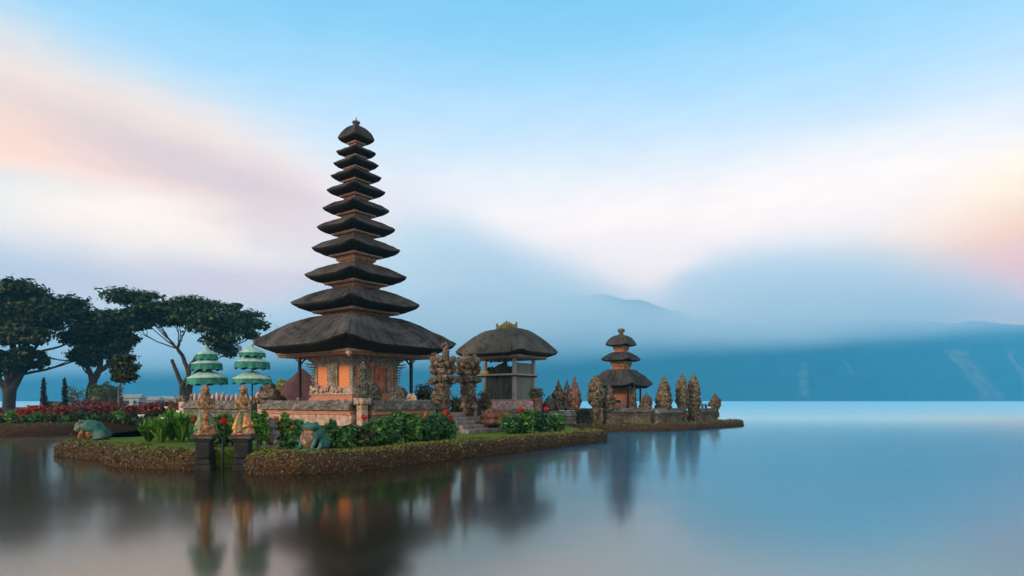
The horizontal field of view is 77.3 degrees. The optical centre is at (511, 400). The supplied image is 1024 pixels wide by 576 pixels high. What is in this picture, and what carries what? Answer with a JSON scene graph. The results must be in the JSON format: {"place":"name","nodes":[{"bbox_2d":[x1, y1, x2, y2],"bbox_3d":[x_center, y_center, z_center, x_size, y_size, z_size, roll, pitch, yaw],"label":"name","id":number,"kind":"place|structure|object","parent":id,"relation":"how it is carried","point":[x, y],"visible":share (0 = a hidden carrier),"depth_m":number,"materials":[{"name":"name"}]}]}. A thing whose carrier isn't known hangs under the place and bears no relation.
{"place":"outdoors","nodes":[
{"label":"outdoors","id":0,"kind":"place"},
{"bbox_2d":[0,407,158,419],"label":"garden ground","id":1,"kind":"structure","parent":0,"point":[94,419],"depth_m":80.15,"materials":[{"name":"plant"}]},
{"bbox_2d":[2,409,18,422],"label":"garden shrub","id":2,"kind":"object","parent":1,"relation":"on","point":[7,416],"visible":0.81,"depth_m":33.88,"materials":[{"name":"green plant"}]},
{"bbox_2d":[10,414,27,422],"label":"garden shrub","id":3,"kind":"object","parent":1,"relation":"on","point":[17,419],"visible":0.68,"depth_m":33.83,"materials":[{"name":"green plant"}]},
{"bbox_2d":[23,410,44,422],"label":"garden shrub","id":4,"kind":"object","parent":1,"relation":"on","point":[36,416],"visible":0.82,"depth_m":33.91,"materials":[{"name":"green plant"}]},
{"bbox_2d":[25,405,47,413],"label":"red shrub","id":5,"kind":"object","parent":1,"relation":"on","point":[35,408],"visible":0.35,"depth_m":36.22,"materials":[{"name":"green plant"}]},
{"bbox_2d":[39,377,47,407],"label":"cypress","id":6,"kind":"object","parent":1,"relation":"on","point":[43,397],"visible":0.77,"depth_m":43.94,"materials":[{"name":"green plant"}]},
{"bbox_2d":[40,411,57,421],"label":"garden shrub","id":7,"kind":"object","parent":1,"relation":"on","point":[51,415],"visible":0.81,"depth_m":34.17,"materials":[{"name":"green plant"}]},
{"bbox_2d":[0,276,98,409],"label":"shade tree","id":8,"kind":"object","parent":1,"relation":"on","point":[31,313],"visible":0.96,"depth_m":95.90,"materials":[{"name":"green plant"}]},
{"bbox_2d":[46,406,72,417],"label":"red shrub","id":9,"kind":"object","parent":1,"relation":"on","point":[61,409],"visible":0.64,"depth_m":40.73,"materials":[{"name":"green plant"}]},
{"bbox_2d":[59,377,68,406],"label":"cypress","id":10,"kind":"object","parent":1,"relation":"on","point":[64,394],"visible":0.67,"depth_m":43.94,"materials":[{"name":"green plant"}]},
{"bbox_2d":[0,420,152,435],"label":"clipped hedge","id":11,"kind":"object","parent":1,"relation":"on","point":[36,428],"visible":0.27,"depth_m":33.45,"materials":[{"name":"brown plant"}]},
{"bbox_2d":[67,385,85,404],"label":"hazy shrub","id":12,"kind":"object","parent":1,"relation":"on","point":[74,393],"visible":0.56,"depth_m":61.89,"materials":[{"name":"green plant"}]},
{"bbox_2d":[68,409,84,421],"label":"garden shrub","id":13,"kind":"object","parent":1,"relation":"on","point":[76,415],"visible":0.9,"depth_m":35.25,"materials":[{"name":"green plant"}]},
{"bbox_2d":[35,308,143,398],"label":"shade tree","id":14,"kind":"object","parent":1,"relation":"on","point":[105,338],"visible":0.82,"depth_m":102.95,"materials":[{"name":"green plant"}]},
{"bbox_2d":[82,411,99,420],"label":"garden shrub","id":15,"kind":"object","parent":1,"relation":"on","point":[87,415],"visible":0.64,"depth_m":35.67,"materials":[{"name":"green plant"}]},
{"bbox_2d":[81,399,109,406],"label":"red shrub","id":16,"kind":"object","parent":1,"relation":"on","point":[90,402],"visible":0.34,"depth_m":55.70,"materials":[{"name":"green plant"}]},
{"bbox_2d":[91,404,115,414],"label":"red shrub","id":17,"kind":"object","parent":1,"relation":"on","point":[101,408],"visible":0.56,"depth_m":43.84,"materials":[{"name":"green plant"}]},
{"bbox_2d":[96,412,112,422],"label":"garden shrub","id":18,"kind":"object","parent":1,"relation":"on","point":[105,418],"visible":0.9,"depth_m":36.12,"materials":[{"name":"green plant"}]},
{"bbox_2d":[86,381,127,406],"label":"clipped dome shrub","id":19,"kind":"object","parent":1,"relation":"on","point":[105,392],"visible":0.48,"depth_m":65.08,"materials":[{"name":"green plant"}]},
{"bbox_2d":[108,408,125,423],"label":"garden shrub","id":20,"kind":"object","parent":1,"relation":"on","point":[118,416],"visible":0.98,"depth_m":36.56,"materials":[{"name":"green plant"}]},
{"bbox_2d":[107,351,142,406],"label":"tree","id":21,"kind":"object","parent":1,"relation":"on","point":[123,368],"visible":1,"depth_m":54.34,"materials":[{"name":"green plant"}]},
{"bbox_2d":[119,405,139,420],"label":"red shrub","id":22,"kind":"object","parent":1,"relation":"on","point":[133,410],"visible":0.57,"depth_m":39.19,"materials":[{"name":"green plant"}]},
{"bbox_2d":[124,413,142,424],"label":"garden shrub","id":23,"kind":"object","parent":1,"relation":"on","point":[131,418],"visible":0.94,"depth_m":37.12,"materials":[{"name":"green plant"}]},
{"bbox_2d":[139,403,163,418],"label":"red shrub","id":24,"kind":"object","parent":1,"relation":"on","point":[150,410],"visible":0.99,"depth_m":45.69,"materials":[{"name":"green plant"}]},
{"bbox_2d":[152,400,173,414],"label":"red shrub","id":25,"kind":"object","parent":1,"relation":"on","point":[164,404],"visible":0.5,"depth_m":46.67,"materials":[{"name":"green plant"}]},
{"bbox_2d":[94,285,274,395],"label":"umbrella tree","id":26,"kind":"object","parent":1,"relation":"on","point":[225,326],"visible":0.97,"depth_m":96.59,"materials":[{"name":"green plant"}]},
{"bbox_2d":[120,394,147,406],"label":"lakeside building","id":27,"kind":"structure","parent":0,"point":[131,399],"depth_m":187.97,"materials":[{"name":"grey tile"}]},
{"bbox_2d":[146,396,165,403],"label":"lakeside building","id":28,"kind":"structure","parent":0,"point":[151,399],"depth_m":198.69,"materials":[{"name":"paint"}]},
{"bbox_2d":[278,369,314,400],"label":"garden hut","id":29,"kind":"object","parent":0,"point":[288,389],"visible":0.24,"depth_m":46.30,"materials":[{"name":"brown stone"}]},
{"bbox_2d":[102,425,579,466],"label":"islet lawn","id":30,"kind":"structure","parent":0,"point":[133,436],"depth_m":20.99,"materials":[{"name":"green plant"}]},
{"bbox_2d":[74,420,111,439],"bbox_3d":[-14.371,1.047,21.995,1.236,0.796,0.748,0,0,-7],"label":"frog statue","id":31,"kind":"object","parent":30,"relation":"on","point":[94,430],"visible":0.94,"depth_m":21.81,"materials":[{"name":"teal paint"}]},
{"bbox_2d":[53,437,146,459],"bbox_3d":[-13.453,1.657,20.692,4.824,0.898,1.577,0,0,37],"label":"clipped hedge","id":32,"kind":"object","parent":30,"relation":"on","point":[83,448],"visible":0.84,"depth_m":19.96,"materials":[{"name":"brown plant"}]},
{"bbox_2d":[136,414,153,441],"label":"lily clump","id":33,"kind":"object","parent":30,"relation":"on","point":[146,434],"visible":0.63,"depth_m":20.76,"materials":[{"name":"green plant"}]},
{"bbox_2d":[147,415,172,442],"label":"lily clump","id":34,"kind":"object","parent":30,"relation":"on","point":[159,427],"visible":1,"depth_m":20.24,"materials":[{"name":"green plant"}]},
{"bbox_2d":[104,443,216,469],"bbox_3d":[-9.965,1.652,17.871,4.697,0.874,1.759,0,0,34],"label":"clipped hedge","id":35,"kind":"object","parent":30,"relation":"on","point":[138,455],"visible":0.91,"depth_m":17.02,"materials":[{"name":"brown plant"}]},
{"bbox_2d":[158,407,182,439],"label":"lily clump","id":36,"kind":"object","parent":30,"relation":"on","point":[168,414],"visible":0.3,"depth_m":21.50,"materials":[{"name":"green plant"}]},
{"bbox_2d":[168,410,192,441],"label":"lily clump","id":37,"kind":"object","parent":30,"relation":"on","point":[180,424],"visible":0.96,"depth_m":20.43,"materials":[{"name":"green plant"}]},
{"bbox_2d":[174,396,197,412],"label":"wall pier","id":38,"kind":"structure","parent":30,"relation":"on","point":[181,399],"depth_m":30.59,"materials":[{"name":"stone"}]},
{"bbox_2d":[186,344,227,395],"bbox_3d":[-8.354,0.190,17.591,1.049,3.501,1.049,-2,0,-17],"label":"ceremonial parasol","id":39,"kind":"object","parent":30,"relation":"on","point":[207,358],"visible":0.99,"depth_m":17.31,"materials":[{"name":"green fabric"}]},
{"bbox_2d":[213,415,226,446],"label":"leafy shrub","id":40,"kind":"object","parent":30,"relation":"on","point":[220,428],"visible":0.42,"depth_m":18.53,"materials":[{"name":"green plant"}]},
{"bbox_2d":[181,392,259,417],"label":"courtyard wall","id":41,"kind":"structure","parent":30,"relation":"on","point":[224,404],"depth_m":28.82,"materials":[{"name":"grey stone"}]},
{"bbox_2d":[218,413,233,445],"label":"leafy shrub","id":42,"kind":"object","parent":30,"relation":"on","point":[229,425],"visible":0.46,"depth_m":18.75,"materials":[{"name":"green plant"}]},
{"bbox_2d":[232,340,271,420],"bbox_3d":[-7.192,0.128,17.703,1.049,3.624,1.049,1,0,-17],"label":"ceremonial parasol","id":43,"kind":"object","parent":30,"relation":"on","point":[251,360],"visible":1,"depth_m":17.42,"materials":[{"name":"green fabric"}]},
{"bbox_2d":[249,411,271,447],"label":"leafy shrub","id":44,"kind":"object","parent":30,"relation":"on","point":[261,428],"visible":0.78,"depth_m":18.10,"materials":[{"name":"green plant"}]},
{"bbox_2d":[261,418,280,447],"bbox_3d":[-6.918,0.944,18.400,0.560,0.912,0.460,0,0,-11],"label":"stone guardian","id":45,"kind":"object","parent":30,"relation":"on","point":[274,436],"visible":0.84,"depth_m":18.26,"materials":[{"name":"stone"}]},
{"bbox_2d":[274,412,290,439],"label":"leafy shrub","id":46,"kind":"object","parent":30,"relation":"on","point":[284,416],"visible":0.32,"depth_m":18.62,"materials":[{"name":"green plant"}]},
{"bbox_2d":[278,432,299,448],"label":"leafy shrub","id":47,"kind":"object","parent":30,"relation":"on","point":[291,441],"visible":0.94,"depth_m":17.27,"materials":[{"name":"green plant"}]},
{"bbox_2d":[281,418,304,437],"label":"leafy shrub","id":48,"kind":"object","parent":30,"relation":"on","point":[290,427],"visible":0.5,"depth_m":18.42,"materials":[{"name":"green plant"}]},
{"bbox_2d":[258,399,356,427],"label":"courtyard wall","id":49,"kind":"structure","parent":30,"relation":"on","point":[342,413],"depth_m":24.64,"materials":[{"name":"beige brick"}]},
{"bbox_2d":[294,421,330,450],"bbox_3d":[-5.154,0.958,16.522,0.874,0.833,0.717,0,0,29],"label":"frog statue","id":50,"kind":"object","parent":30,"relation":"on","point":[313,437],"visible":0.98,"depth_m":16.34,"materials":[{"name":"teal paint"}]},
{"bbox_2d":[319,418,338,447],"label":"leafy shrub","id":51,"kind":"object","parent":30,"relation":"on","point":[329,429],"visible":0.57,"depth_m":17.89,"materials":[{"name":"green plant"}]},
{"bbox_2d":[333,424,356,447],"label":"leafy shrub","id":52,"kind":"object","parent":30,"relation":"on","point":[345,439],"visible":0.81,"depth_m":18.12,"materials":[{"name":"green plant"}]},
{"bbox_2d":[353,398,370,425],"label":"wall pier","id":53,"kind":"structure","parent":30,"relation":"on","point":[362,404],"depth_m":23.36,"materials":[{"name":"stone"}]},
{"bbox_2d":[356,361,369,397],"bbox_3d":[-5.473,-0.763,23.489,0.512,1.368,0.450,0,0,0],"label":"guardian carving","id":54,"kind":"object","parent":53,"relation":"on","point":[362,388],"visible":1,"depth_m":23.37,"materials":[{"name":"stone"}]},
{"bbox_2d":[348,423,377,446],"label":"leafy shrub","id":55,"kind":"object","parent":30,"relation":"on","point":[362,434],"visible":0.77,"depth_m":18.45,"materials":[{"name":"green plant"}]},
{"bbox_2d":[360,414,388,445],"bbox_3d":[-4.147,0.895,18.949,1.010,0.998,0.928,0,0,0],"label":"leafy shrub","id":56,"kind":"object","parent":30,"relation":"on","point":[379,430],"visible":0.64,"depth_m":18.84,"materials":[{"name":"green plant"}]},
{"bbox_2d":[376,413,405,444],"bbox_3d":[-3.755,0.882,19.409,1.053,1.025,0.890,0,0,0],"label":"leafy shrub","id":57,"kind":"object","parent":30,"relation":"on","point":[396,427],"visible":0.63,"depth_m":19.23,"materials":[{"name":"green plant"}]},
{"bbox_2d":[368,399,435,420],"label":"courtyard wall","id":58,"kind":"structure","parent":30,"relation":"on","point":[378,409],"depth_m":24.54,"materials":[{"name":"grey stone"}]},
{"bbox_2d":[356,381,381,400],"bbox_3d":[-5.443,-0.306,24.409,0.931,0.904,0.794,0,0,0],"label":"guardian carving","id":59,"kind":"object","parent":58,"relation":"on","point":[375,394],"visible":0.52,"depth_m":24.15,"materials":[{"name":"stone"}]},
{"bbox_2d":[388,385,407,400],"bbox_3d":[-4.919,-0.035,27.997,1.007,1.305,0.895,0,0,0],"label":"guardian carving","id":60,"kind":"object","parent":58,"relation":"on","point":[398,392],"visible":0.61,"depth_m":27.70,"materials":[{"name":"stone"}]},
{"bbox_2d":[390,411,426,442],"bbox_3d":[-3.264,0.849,19.970,1.188,1.091,0.920,0,0,0],"label":"leafy shrub","id":61,"kind":"object","parent":30,"relation":"on","point":[412,424],"visible":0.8,"depth_m":19.74,"materials":[{"name":"green plant"}]},
{"bbox_2d":[243,428,607,474],"bbox_3d":[-0.916,1.644,22.299,2.788,0.888,17.173,0,0,39],"label":"clipped hedge","id":62,"kind":"object","parent":30,"relation":"on","point":[277,461],"visible":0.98,"depth_m":17.90,"materials":[{"name":"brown plant"}]},
{"bbox_2d":[410,411,444,441],"bbox_3d":[-2.765,0.863,20.562,0.975,1.091,1.025,0,0,40],"label":"leafy shrub","id":63,"kind":"object","parent":30,"relation":"on","point":[432,432],"visible":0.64,"depth_m":20.40,"materials":[{"name":"green plant"}]},
{"bbox_2d":[433,410,458,439],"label":"leafy shrub","id":64,"kind":"object","parent":30,"relation":"on","point":[450,428],"visible":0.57,"depth_m":21.11,"materials":[{"name":"green plant"}]},
{"bbox_2d":[447,413,504,433],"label":"stone steps","id":65,"kind":"structure","parent":30,"relation":"on","point":[468,425],"depth_m":26.90,"materials":[{"name":"stone"}]},
{"bbox_2d":[428,342,457,416],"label":"gate pillar","id":66,"kind":"structure","parent":65,"relation":"on","point":[442,369],"depth_m":26.61,"materials":[{"name":"stone"}]},
{"bbox_2d":[455,344,481,416],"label":"gate pillar","id":67,"kind":"structure","parent":65,"relation":"on","point":[468,369],"depth_m":28.02,"materials":[{"name":"stone"}]},
{"bbox_2d":[481,408,511,424],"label":"stone block","id":68,"kind":"structure","parent":65,"relation":"on","point":[492,416],"depth_m":27.15,"materials":[{"name":"stone"}]},
{"bbox_2d":[498,413,522,433],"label":"leafy shrub","id":69,"kind":"object","parent":30,"relation":"on","point":[510,424],"visible":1,"depth_m":25.76,"materials":[{"name":"green plant"}]},
{"bbox_2d":[491,401,533,412],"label":"terrace wall","id":70,"kind":"structure","parent":30,"relation":"on","point":[513,405],"depth_m":33.19,"materials":[{"name":"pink stone"}]},
{"bbox_2d":[514,407,541,432],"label":"leafy shrub","id":71,"kind":"object","parent":30,"relation":"on","point":[527,418],"visible":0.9,"depth_m":26.11,"materials":[{"name":"green plant"}]},
{"bbox_2d":[528,407,555,431],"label":"leafy shrub","id":72,"kind":"object","parent":30,"relation":"on","point":[546,423],"visible":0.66,"depth_m":26.80,"materials":[{"name":"green plant"}]},
{"bbox_2d":[551,413,565,431],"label":"leafy shrub","id":73,"kind":"object","parent":30,"relation":"on","point":[559,425],"visible":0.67,"depth_m":27.43,"materials":[{"name":"green plant"}]},
{"bbox_2d":[542,410,576,423],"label":"rubble wall","id":74,"kind":"structure","parent":30,"relation":"on","point":[570,417],"depth_m":37.56,"materials":[{"name":"grey stone"}]},
{"bbox_2d":[543,395,555,410],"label":"carved spire","id":75,"kind":"structure","parent":74,"relation":"on","point":[549,402],"depth_m":37.72,"materials":[{"name":"stone"}]},
{"bbox_2d":[551,379,564,410],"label":"carved spire","id":76,"kind":"structure","parent":74,"relation":"on","point":[557,396],"depth_m":37.98,"materials":[{"name":"beige stone"}]},
{"bbox_2d":[563,379,571,410],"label":"carved spire","id":77,"kind":"structure","parent":74,"relation":"on","point":[565,391],"depth_m":38.33,"materials":[{"name":"grey stone"}]},
{"bbox_2d":[567,376,581,410],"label":"carved spire","id":78,"kind":"structure","parent":74,"relation":"on","point":[574,400],"depth_m":37.95,"materials":[{"name":"red stone"}]},
{"bbox_2d":[251,117,455,400],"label":"pagoda tower","id":79,"kind":"structure","parent":0,"point":[346,334],"depth_m":28.92,"materials":[{"name":"brown wood"}]},
{"bbox_2d":[326,362,338,386],"bbox_3d":[-8.108,-1.125,28.894,0.800,1.190,0.191,0,0,36],"label":"blind window","id":80,"kind":"structure","parent":79,"relation":"in","point":[332,368],"depth_m":28.76,"materials":[{"name":"grey stone"}]},
{"bbox_2d":[375,368,384,391],"bbox_3d":[-6.034,-0.940,29.299,0.080,1.060,0.610,0,0,36],"label":"door","id":81,"kind":"structure","parent":79,"relation":"in","point":[379,373],"depth_m":29.26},
{"bbox_2d":[434,410,556,415],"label":"courtyard paving","id":82,"kind":"structure","parent":0,"point":[476,411],"depth_m":34.18,"materials":[{"name":"stone"}]},
{"bbox_2d":[254,376,286,400],"bbox_3d":[-11.207,-0.211,29.509,1.344,1.875,1.327,0,0,0],"label":"stone shrine","id":83,"kind":"object","parent":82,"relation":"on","point":[269,391],"visible":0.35,"depth_m":29.16,"materials":[{"name":"stone"}]},
{"bbox_2d":[413,382,433,403],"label":"tall shrub","id":84,"kind":"object","parent":82,"relation":"on","point":[424,393],"visible":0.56,"depth_m":32.80,"materials":[{"name":"green plant"}]},
{"bbox_2d":[450,395,462,411],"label":"rounded shrub","id":85,"kind":"object","parent":82,"relation":"on","point":[455,404],"visible":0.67,"depth_m":31.82,"materials":[{"name":"green plant"}]},
{"bbox_2d":[476,389,491,411],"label":"rounded shrub","id":86,"kind":"object","parent":82,"relation":"on","point":[482,405],"visible":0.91,"depth_m":32.84,"materials":[{"name":"green plant"}]},
{"bbox_2d":[528,388,544,411],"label":"potted shrub","id":87,"kind":"object","parent":82,"relation":"on","point":[535,394],"visible":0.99,"depth_m":33.79,"materials":[{"name":"green plant"}]},
{"bbox_2d":[456,320,557,410],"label":"shrine pavilion","id":88,"kind":"structure","parent":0,"point":[505,342],"depth_m":37.18,"materials":[{"name":"brown wood"}]},
{"bbox_2d":[0,401,1023,575],"bbox_3d":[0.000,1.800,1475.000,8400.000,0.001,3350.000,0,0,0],"label":"lake","id":89,"kind":"structure","parent":0,"point":[852,488],"depth_m":10.78,"materials":[{"name":"liquid"}]},
{"bbox_2d":[190,434,218,469],"bbox_3d":[-8.040,1.520,16.750,0.574,1.261,0.518,0,0,-7],"label":"statue pedestal","id":90,"kind":"object","parent":89,"relation":"in","point":[204,453],"visible":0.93,"depth_m":16.56,"materials":[{"name":"stone"}]},
{"bbox_2d":[193,385,217,434],"bbox_3d":[-8.020,0.238,16.750,0.595,1.300,0.595,0,0,-26],"label":"painted statue","id":91,"kind":"object","parent":90,"relation":"on","point":[205,423],"visible":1,"depth_m":16.64,"materials":[{"name":"orange stone"}]},
{"bbox_2d":[229,434,256,469],"bbox_3d":[-7.043,1.520,16.770,0.574,1.261,0.518,0,0,-7],"label":"statue pedestal","id":92,"kind":"object","parent":89,"relation":"in","point":[242,447],"visible":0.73,"depth_m":16.57,"materials":[{"name":"stone"}]},
{"bbox_2d":[232,385,255,434],"bbox_3d":[-7.033,0.238,16.770,0.595,1.300,0.595,0,0,6],"label":"painted statue","id":93,"kind":"object","parent":92,"relation":"on","point":[243,423],"visible":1,"depth_m":16.66,"materials":[{"name":"orange stone"}]},
{"bbox_2d":[0,287,1023,400],"bbox_3d":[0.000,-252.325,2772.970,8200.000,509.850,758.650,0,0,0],"label":"mountains","id":94,"kind":"structure","parent":0,"point":[886,360],"depth_m":2611.77,"materials":[{"name":"blue"}]},
{"bbox_2d":[0,0,1023,328],"label":"sky","id":95,"kind":"structure","parent":0,"point":[743,163],"materials":[{"name":"blue"}]},
{"bbox_2d":[576,419,722,423],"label":"islet lawn","id":96,"kind":"structure","parent":0,"point":[601,421],"depth_m":42.95,"materials":[{"name":"green plant"}]},
{"bbox_2d":[574,408,591,422],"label":"islet wall","id":97,"kind":"structure","parent":96,"relation":"on","point":[583,415],"depth_m":39.35,"materials":[{"name":"stone"}]},
{"bbox_2d":[587,375,604,423],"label":"gate pillar","id":98,"kind":"structure","parent":96,"relation":"on","point":[595,394],"depth_m":37.74,"materials":[{"name":"beige stone"}]},
{"bbox_2d":[589,328,652,419],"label":"pagoda","id":99,"kind":"object","parent":96,"relation":"on","point":[621,378],"visible":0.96,"depth_m":45.32,"materials":[{"name":"brown wood"}]},
{"bbox_2d":[602,407,651,423],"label":"islet wall","id":100,"kind":"structure","parent":96,"relation":"on","point":[620,415],"depth_m":38.76,"materials":[{"name":"stone"}]},
{"bbox_2d":[602,385,615,410],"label":"carved spire","id":101,"kind":"structure","parent":100,"relation":"on","point":[609,402],"depth_m":38.16,"materials":[{"name":"beige stone"}]},
{"bbox_2d":[640,392,652,408],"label":"carved spire","id":102,"kind":"structure","parent":100,"relation":"on","point":[646,401],"depth_m":40.01,"materials":[{"name":"beige stone"}]},
{"bbox_2d":[564,418,743,431],"bbox_3d":[10.131,1.674,40.550,17.006,0.829,3.512,0,0,-35],"label":"clipped hedge","id":103,"kind":"object","parent":96,"relation":"on","point":[662,426],"visible":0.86,"depth_m":37.83,"materials":[{"name":"brown plant"}]},
{"bbox_2d":[651,408,683,422],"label":"islet wall","id":104,"kind":"structure","parent":96,"relation":"on","point":[660,415],"depth_m":40.27,"materials":[{"name":"grey stone"}]},
{"bbox_2d":[654,375,672,409],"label":"carved spire","id":105,"kind":"structure","parent":104,"relation":"on","point":[663,400],"depth_m":40.68,"materials":[{"name":"beige stone"}]},
{"bbox_2d":[675,374,689,421],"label":"gate pillar","id":106,"kind":"structure","parent":96,"relation":"on","point":[682,401],"depth_m":41.93,"materials":[{"name":"beige stone"}]},
{"bbox_2d":[686,374,701,421],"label":"gate pillar","id":107,"kind":"structure","parent":96,"relation":"on","point":[694,405],"depth_m":42.69,"materials":[{"name":"beige stone"}]},
{"bbox_2d":[698,408,716,420],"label":"islet wall","id":108,"kind":"structure","parent":96,"relation":"on","point":[706,414],"depth_m":44.49,"materials":[{"name":"stone"}]},
{"bbox_2d":[708,393,721,419],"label":"end pier","id":109,"kind":"structure","parent":96,"relation":"on","point":[715,402],"depth_m":45.73,"materials":[{"name":"beige stone"}]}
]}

